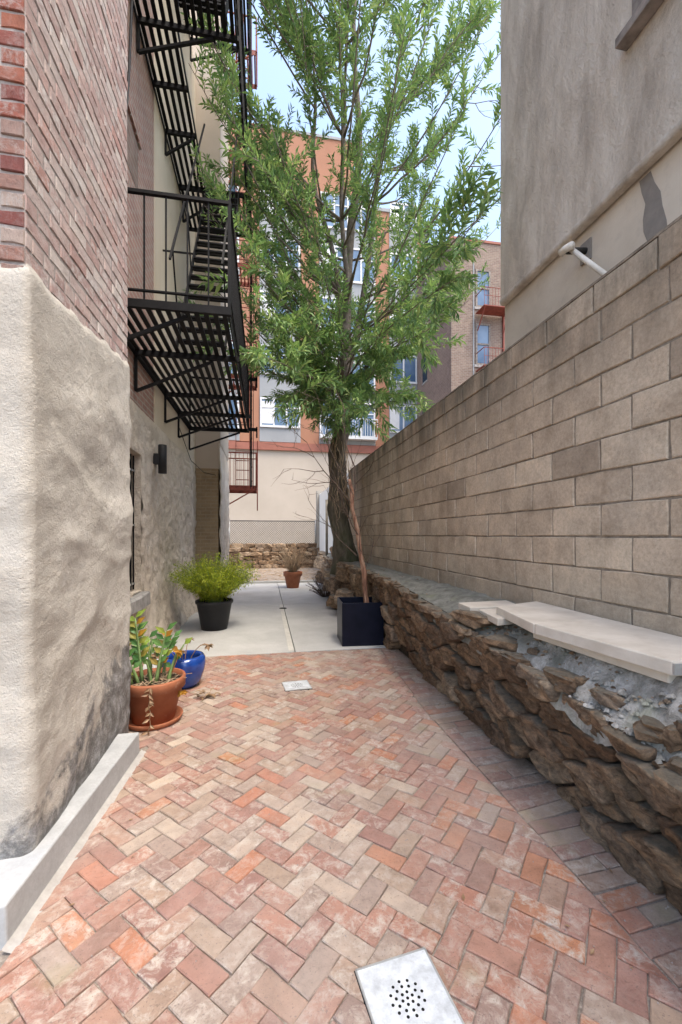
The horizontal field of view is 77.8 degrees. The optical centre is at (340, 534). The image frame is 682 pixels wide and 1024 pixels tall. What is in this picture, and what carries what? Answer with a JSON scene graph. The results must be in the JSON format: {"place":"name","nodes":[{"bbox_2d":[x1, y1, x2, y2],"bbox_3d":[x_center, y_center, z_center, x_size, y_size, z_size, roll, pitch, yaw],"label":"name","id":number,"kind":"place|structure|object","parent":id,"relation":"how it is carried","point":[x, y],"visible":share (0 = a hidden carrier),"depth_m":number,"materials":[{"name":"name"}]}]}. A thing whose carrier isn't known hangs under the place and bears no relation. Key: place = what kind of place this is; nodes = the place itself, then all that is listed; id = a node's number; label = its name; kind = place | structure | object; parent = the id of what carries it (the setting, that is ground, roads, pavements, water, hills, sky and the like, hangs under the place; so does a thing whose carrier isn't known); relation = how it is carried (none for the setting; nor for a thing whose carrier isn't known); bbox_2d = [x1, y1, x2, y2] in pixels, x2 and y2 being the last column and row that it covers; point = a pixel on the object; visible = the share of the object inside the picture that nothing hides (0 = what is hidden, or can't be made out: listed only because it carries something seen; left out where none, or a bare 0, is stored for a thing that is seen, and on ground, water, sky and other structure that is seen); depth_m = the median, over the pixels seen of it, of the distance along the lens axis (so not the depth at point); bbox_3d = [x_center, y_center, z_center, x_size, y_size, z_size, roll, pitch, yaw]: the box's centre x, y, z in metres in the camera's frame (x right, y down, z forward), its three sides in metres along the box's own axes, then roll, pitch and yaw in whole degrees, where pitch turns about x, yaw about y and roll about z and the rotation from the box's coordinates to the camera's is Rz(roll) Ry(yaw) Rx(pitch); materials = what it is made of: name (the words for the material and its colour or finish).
{"place":"outdoors","nodes":[
{"label":"outdoors","id":0,"kind":"place"},
{"bbox_2d":[143,655,162,669],"bbox_3d":[-1.967,1.350,4.447,0.260,0.300,0.350,0,0,-10],"label":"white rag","id":1,"kind":"object","parent":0,"point":[145,666],"depth_m":4.36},
{"bbox_2d":[147,582,385,656],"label":"concrete patio","id":2,"kind":"structure","parent":0,"point":[261,622],"depth_m":6.92,"materials":[{"name":"grey concrete"}]},
{"bbox_2d":[127,0,198,665],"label":"tenement building","id":3,"kind":"structure","parent":2,"relation":"on","point":[164,525],"depth_m":5.88,"materials":[{"name":"beige concrete"}]},
{"bbox_2d":[129,454,134,590],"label":"window","id":4,"kind":"structure","parent":3,"relation":"in","point":[130,462],"depth_m":4.96,"materials":[{"name":"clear glass"}]},
{"bbox_2d":[127,114,137,187],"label":"bricked window","id":5,"kind":"structure","parent":3,"relation":"in","point":[132,146],"depth_m":4.84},
{"bbox_2d":[153,444,166,473],"bbox_3d":[-2.429,-1.021,5.680,0.165,0.382,0.110,0,0,-10],"label":"wall lamp","id":6,"kind":"object","parent":3,"relation":"attached to","point":[160,458],"visible":1,"depth_m":5.63,"materials":[{"name":"black plastic"}]},
{"bbox_2d":[127,0,257,488],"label":"fire escape","id":7,"kind":"object","parent":3,"relation":"attached to","point":[231,314],"visible":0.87,"depth_m":5.38,"materials":[{"name":"black metal"}]},
{"bbox_2d":[127,0,132,110],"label":"hanging cable","id":8,"kind":"object","parent":7,"relation":"hanging from","point":[130,41],"visible":0.2,"depth_m":4.29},
{"bbox_2d":[179,427,213,474],"bbox_3d":[-2.863,-1.575,8.209,0.248,0.561,1.969,0,0,1],"label":"hanging cable","id":9,"kind":"object","parent":7,"relation":"hanging from","point":[189,455],"visible":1,"depth_m":8.06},
{"bbox_2d":[189,10,229,597],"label":"wing","id":10,"kind":"structure","parent":2,"relation":"on","point":[212,518],"depth_m":9.20,"materials":[{"name":"beige paint"}]},
{"bbox_2d":[228,11,257,510],"bbox_3d":[-3.187,-7.367,11.749,1.710,13.335,0.935,0,0,-10],"label":"fire escape","id":11,"kind":"object","parent":10,"relation":"attached to","point":[243,488],"visible":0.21,"depth_m":11.49,"materials":[{"name":"metal"}]},
{"bbox_2d":[195,597,232,630],"bbox_3d":[-2.028,1.268,6.768,0.590,0.460,0.590,0,0,-10],"label":"black pot","id":12,"kind":"object","parent":2,"relation":"on","point":[213,616],"visible":0.79,"depth_m":6.57,"materials":[{"name":"plastic"}]},
{"bbox_2d":[164,551,259,602],"bbox_3d":[-2.069,0.679,6.764,1.421,0.860,1.529,0,0,32],"label":"feathery plant","id":13,"kind":"object","parent":12,"relation":"in","point":[210,583],"visible":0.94,"depth_m":6.54,"materials":[{"name":"green plant"}]},
{"bbox_2d":[283,571,301,587],"bbox_3d":[-1.375,1.268,12.046,0.540,0.460,0.540,0,0,-10],"label":"terracotta pot","id":14,"kind":"object","parent":2,"relation":"on","point":[292,579],"visible":0.95,"depth_m":11.87,"materials":[{"name":"ceramic"}]},
{"bbox_2d":[275,544,312,571],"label":"dry grass","id":15,"kind":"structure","parent":14,"relation":"in","point":[293,566],"depth_m":11.95,"materials":[{"name":"beige plant"}]},
{"bbox_2d":[306,577,331,596],"bbox_3d":[-0.414,1.237,10.295,0.939,0.537,0.991,0,0,21],"label":"dead shrub","id":16,"kind":"object","parent":2,"relation":"on","point":[322,593],"visible":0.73,"depth_m":10.22,"materials":[{"name":"plant"}]},
{"bbox_2d":[337,597,383,646],"bbox_3d":[0.262,1.206,5.981,0.570,0.581,0.570,0,0,-7],"label":"square planter","id":17,"kind":"object","parent":2,"relation":"on","point":[360,622],"visible":0.81,"depth_m":5.70,"materials":[{"name":"plastic"}]},
{"bbox_2d":[264,379,380,602],"bbox_3d":[-0.251,-0.655,5.884,1.678,3.431,1.601,0,0,-10],"label":"bare sapling","id":18,"kind":"object","parent":17,"relation":"in","point":[361,559],"visible":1,"depth_m":5.94,"materials":[{"name":"brown plant"}]},
{"bbox_2d":[231,567,319,580],"bbox_3d":[-3.265,1.470,15.924,7.200,0.001,5.900,0,0,-10],"label":"garden bed","id":19,"kind":"object","parent":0,"point":[282,577],"depth_m":15.74,"materials":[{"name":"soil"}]},
{"bbox_2d":[229,543,319,568],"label":"stone wall","id":20,"kind":"structure","parent":19,"relation":"on","point":[261,555],"depth_m":18.69,"materials":[{"name":"beige stone"}]},
{"bbox_2d":[229,520,315,543],"bbox_3d":[-3.031,-0.040,18.861,3.870,1.280,0.067,0,0,-10],"label":"chain link fence","id":21,"kind":"object","parent":20,"relation":"on","point":[302,537],"visible":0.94,"depth_m":18.85,"materials":[{"name":"metal"}]},
{"bbox_2d":[316,491,322,555],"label":"wall pillar","id":22,"kind":"structure","parent":19,"relation":"on","point":[317,515],"depth_m":19.12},
{"bbox_2d":[319,473,348,552],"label":"white side wall","id":23,"kind":"structure","parent":19,"relation":"on","point":[323,496],"depth_m":17.80,"materials":[{"name":"white paint"}]},
{"bbox_2d":[0,648,681,1023],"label":"brick paving","id":24,"kind":"structure","parent":0,"point":[268,886],"depth_m":1.83,"materials":[{"name":"red brick"}]},
{"bbox_2d":[0,0,132,859],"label":"brick house","id":25,"kind":"structure","parent":24,"relation":"on","point":[66,515],"depth_m":2.06,"materials":[{"name":"paint"}]},
{"bbox_2d":[0,732,145,952],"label":"concrete step","id":26,"kind":"object","parent":24,"relation":"on","point":[29,882],"visible":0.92,"depth_m":1.90,"materials":[{"name":"white concrete"}]},
{"bbox_2d":[129,667,185,730],"bbox_3d":[-1.513,1.319,3.417,0.484,0.353,0.484,0,0,-10],"label":"terracotta pot","id":27,"kind":"object","parent":24,"relation":"on","point":[166,710],"visible":0.76,"depth_m":3.27,"materials":[{"name":"ceramic"}]},
{"bbox_2d":[129,608,192,735],"bbox_3d":[-1.553,1.070,3.415,0.572,0.954,0.436,0,0,28],"label":"zz plant","id":28,"kind":"object","parent":27,"relation":"in","point":[139,656],"visible":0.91,"depth_m":3.39,"materials":[{"name":"green plant"}]},
{"bbox_2d":[162,650,205,689],"bbox_3d":[-1.569,1.345,4.209,0.424,0.303,0.424,0,0,-10],"label":"blue pot","id":29,"kind":"object","parent":24,"relation":"on","point":[194,665],"visible":0.61,"depth_m":4.10,"materials":[{"name":"ceramic"}]},
{"bbox_2d":[154,638,212,659],"bbox_3d":[-1.519,1.187,4.203,0.433,0.230,0.509,0,0,21],"label":"withered plant","id":30,"kind":"object","parent":29,"relation":"in","point":[207,646],"visible":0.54,"depth_m":4.21,"materials":[{"name":"brown plant"}]},
{"bbox_2d":[193,688,220,699],"bbox_3d":[-1.249,1.468,3.902,0.208,0.069,0.209,0,0,23],"label":"dead leaf clump","id":31,"kind":"object","parent":24,"relation":"on","point":[208,694],"visible":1,"depth_m":3.89,"materials":[{"name":"brown plant"}]},
{"bbox_2d":[282,680,311,691],"bbox_3d":[-0.441,1.505,4.198,0.265,0.030,0.250,0,0,-16],"label":"floor drain","id":32,"kind":"object","parent":24,"relation":"on","point":[288,686],"visible":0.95,"depth_m":4.19,"materials":[{"name":"metal"}]},
{"bbox_2d":[69,653,633,968],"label":"fallen leaves","id":33,"kind":"object","parent":24,"relation":"on","point":[567,925],"visible":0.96,"depth_m":1.74,"materials":[{"name":"brown plant"}]},
{"bbox_2d":[75,652,675,1013],"bbox_3d":[-0.102,1.495,3.182,2.520,0.006,4.304,0,0,-10],"label":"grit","id":34,"kind":"object","parent":24,"relation":"on","point":[408,817],"visible":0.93,"depth_m":2.13,"materials":[{"name":"gravel"}]},
{"bbox_2d":[354,947,464,1023],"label":"floor drain","id":35,"kind":"object","parent":24,"relation":"on","point":[408,988],"visible":1,"depth_m":1.38,"materials":[{"name":"metal"}]},
{"bbox_2d":[227,0,500,243],"label":"sky","id":36,"kind":"structure","parent":0,"point":[274,76],"materials":[{"name":"white"}]},
{"label":"ground","id":37,"kind":"structure","parent":0,"visible":0},
{"bbox_2d":[244,580,316,583],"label":"patio kerb","id":38,"kind":"structure","parent":37,"relation":"on","point":[283,581],"depth_m":13.14,"materials":[{"name":"concrete"}]},
{"bbox_2d":[228,123,426,543],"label":"orange apartment building","id":39,"kind":"structure","parent":37,"relation":"on","point":[286,500],"depth_m":24.94,"materials":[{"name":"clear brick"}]},
{"bbox_2d":[229,395,238,432],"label":"window","id":40,"kind":"structure","parent":39,"relation":"in","point":[232,402],"depth_m":24.26,"materials":[{"name":"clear glass"}]},
{"bbox_2d":[260,344,285,374],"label":"window","id":41,"kind":"structure","parent":39,"relation":"in","point":[261,344],"depth_m":24.63,"materials":[{"name":"clear glass"}]},
{"bbox_2d":[260,397,299,428],"bbox_3d":[-3.551,-7.140,24.701,2.320,1.720,0.079,0,0,-10],"label":"window","id":42,"kind":"structure","parent":39,"relation":"in","point":[266,420],"depth_m":24.61,"materials":[{"name":"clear glass"}]},
{"bbox_2d":[260,290,299,319],"bbox_3d":[-3.551,-13.330,24.701,2.320,1.720,0.079,0,0,-10],"label":"window","id":43,"kind":"structure","parent":39,"relation":"in","point":[260,290],"depth_m":24.58,"materials":[{"name":"clear glass"}]},
{"bbox_2d":[260,238,299,270],"bbox_3d":[-3.551,-16.450,24.701,2.320,1.720,0.079,0,0,-10],"label":"window","id":44,"kind":"structure","parent":39,"relation":"in","point":[298,264],"depth_m":24.84,"materials":[{"name":"clear glass"}]},
{"bbox_2d":[320,191,371,231],"bbox_3d":[0.411,-19.370,25.412,3.390,2.120,0.079,0,0,-10],"label":"window","id":45,"kind":"structure","parent":39,"relation":"in","point":[347,203],"depth_m":25.34,"materials":[{"name":"clear glass"}]},
{"bbox_2d":[320,297,374,334],"bbox_3d":[0.411,-13.130,25.412,3.390,2.120,0.079,0,0,-10],"label":"window","id":46,"kind":"structure","parent":39,"relation":"in","point":[323,300],"depth_m":25.48,"materials":[{"name":"clear glass"}]},
{"bbox_2d":[321,244,374,285],"bbox_3d":[0.411,-16.250,25.412,3.390,2.120,0.079,0,0,-10],"label":"window","id":47,"kind":"structure","parent":39,"relation":"in","point":[359,275],"depth_m":25.53,"materials":[{"name":"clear glass"}]},
{"bbox_2d":[319,403,377,440],"bbox_3d":[0.448,-6.850,25.203,3.475,2.300,0.504,0,0,-10],"label":"window","id":48,"kind":"structure","parent":39,"relation":"in","point":[367,434],"depth_m":25.47,"materials":[{"name":"clear glass"}]},
{"bbox_2d":[324,352,374,386],"bbox_3d":[0.411,-10.010,25.412,3.390,2.120,0.079,0,0,-10],"label":"window","id":49,"kind":"structure","parent":39,"relation":"in","point":[371,381],"depth_m":25.56,"materials":[{"name":"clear glass"}]},
{"bbox_2d":[390,405,416,432],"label":"window","id":50,"kind":"structure","parent":39,"relation":"in","point":[396,420],"depth_m":26.01,"materials":[{"name":"clear glass"}]},
{"bbox_2d":[390,356,416,383],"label":"window","id":51,"kind":"structure","parent":39,"relation":"in","point":[409,369],"depth_m":26.11,"materials":[{"name":"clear glass"}]},
{"bbox_2d":[390,253,416,283],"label":"window","id":52,"kind":"structure","parent":39,"relation":"in","point":[391,260],"depth_m":26.01,"materials":[{"name":"clear glass"}]},
{"bbox_2d":[390,202,416,233],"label":"window","id":53,"kind":"structure","parent":39,"relation":"in","point":[392,205],"depth_m":25.99,"materials":[{"name":"clear glass"}]},
{"bbox_2d":[424,198,439,254],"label":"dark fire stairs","id":54,"kind":"structure","parent":37,"relation":"on","point":[431,230],"depth_m":25.92,"materials":[{"name":"black metal"}]},
{"bbox_2d":[417,236,504,417],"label":"brown brick building","id":55,"kind":"structure","parent":37,"relation":"on","point":[481,325],"depth_m":21.62,"materials":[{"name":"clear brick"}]},
{"bbox_2d":[422,349,426,385],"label":"window","id":56,"kind":"structure","parent":55,"relation":"in","point":[424,375],"depth_m":24.84,"materials":[{"name":"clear glass"}]},
{"bbox_2d":[474,265,490,309],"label":"window","id":57,"kind":"structure","parent":55,"relation":"in","point":[479,299],"depth_m":21.60,"materials":[{"name":"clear glass"}]},
{"bbox_2d":[474,319,490,367],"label":"window","id":58,"kind":"structure","parent":55,"relation":"in","point":[483,335],"depth_m":21.60,"materials":[{"name":"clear glass"}]},
{"bbox_2d":[313,546,681,915],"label":"stone wall","id":59,"kind":"structure","parent":37,"relation":"on","point":[583,733],"depth_m":2.24,"materials":[{"name":"brown stone"}]},
{"bbox_2d":[325,500,327,555],"bbox_3d":[-0.482,-0.200,14.341,0.090,2.000,0.086,0,0,-10],"label":"fence post","id":60,"kind":"object","parent":59,"relation":"on","point":[326,531],"visible":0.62,"depth_m":14.30,"materials":[{"name":"grey metal"}]},
{"bbox_2d":[177,0,501,574],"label":"leafy tree","id":61,"kind":"object","parent":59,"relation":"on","point":[302,361],"visible":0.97,"depth_m":7.38,"materials":[{"name":"green plant"}]},
{"bbox_2d":[459,600,513,610],"bbox_3d":[1.201,0.583,3.421,0.503,0.055,0.329,1,-1,-10],"label":"stone slab","id":62,"kind":"object","parent":59,"relation":"on","point":[473,606],"depth_m":3.37,"materials":[{"name":"grey stone"}]},
{"bbox_2d":[479,609,513,625],"bbox_3d":[1.265,0.590,3.093,0.492,0.050,0.398,0,0,-10],"label":"stone slab","id":63,"kind":"object","parent":59,"relation":"on","point":[494,617],"depth_m":2.94,"materials":[{"name":"grey stone"}]},
{"bbox_2d":[496,601,600,633],"bbox_3d":[1.309,0.540,2.844,0.523,0.060,0.721,0,0,-10],"label":"stone slab","id":64,"kind":"object","parent":63,"relation":"on","point":[528,616],"depth_m":2.74,"materials":[{"name":"grey stone"}]},
{"bbox_2d":[348,215,681,636],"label":"block wall","id":65,"kind":"structure","parent":59,"relation":"on","point":[541,462],"depth_m":2.95,"materials":[{"name":"concrete"}]},
{"bbox_2d":[533,634,679,682],"bbox_3d":[1.458,0.599,2.207,0.450,0.050,0.869,0,0,-10],"label":"stone slab","id":66,"kind":"object","parent":59,"relation":"on","point":[660,676],"depth_m":2.02,"materials":[{"name":"grey stone"}]},
{"bbox_2d":[535,618,681,675],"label":"stone slab","id":67,"kind":"object","parent":66,"relation":"on","point":[658,651],"depth_m":2.08,"materials":[{"name":"grey stone"}]},
{"bbox_2d":[673,663,681,674],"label":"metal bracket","id":68,"kind":"object","parent":67,"relation":"attached to","point":[677,668],"visible":1,"depth_m":1.70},
{"bbox_2d":[662,724,681,753],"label":"loose stone","id":69,"kind":"object","parent":59,"relation":"on","point":[672,738],"visible":1,"depth_m":1.56,"materials":[{"name":"brown stone"}]},
{"bbox_2d":[499,0,681,349],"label":"stucco building","id":70,"kind":"structure","parent":37,"relation":"on","point":[591,118],"depth_m":3.55,"materials":[{"name":"beige paint"}]},
{"bbox_2d":[558,237,606,275],"bbox_3d":[1.976,-2.194,3.374,0.243,0.533,0.417,0,0,-10],"label":"white pipe","id":71,"kind":"object","parent":70,"relation":"attached to","point":[582,253],"visible":0.92,"depth_m":3.45,"materials":[{"name":"white plastic"}]},
{"bbox_2d":[632,0,642,14],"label":"window","id":72,"kind":"structure","parent":70,"relation":"in","point":[635,3],"depth_m":2.98,"materials":[{"name":"grey glass"}]}
]}

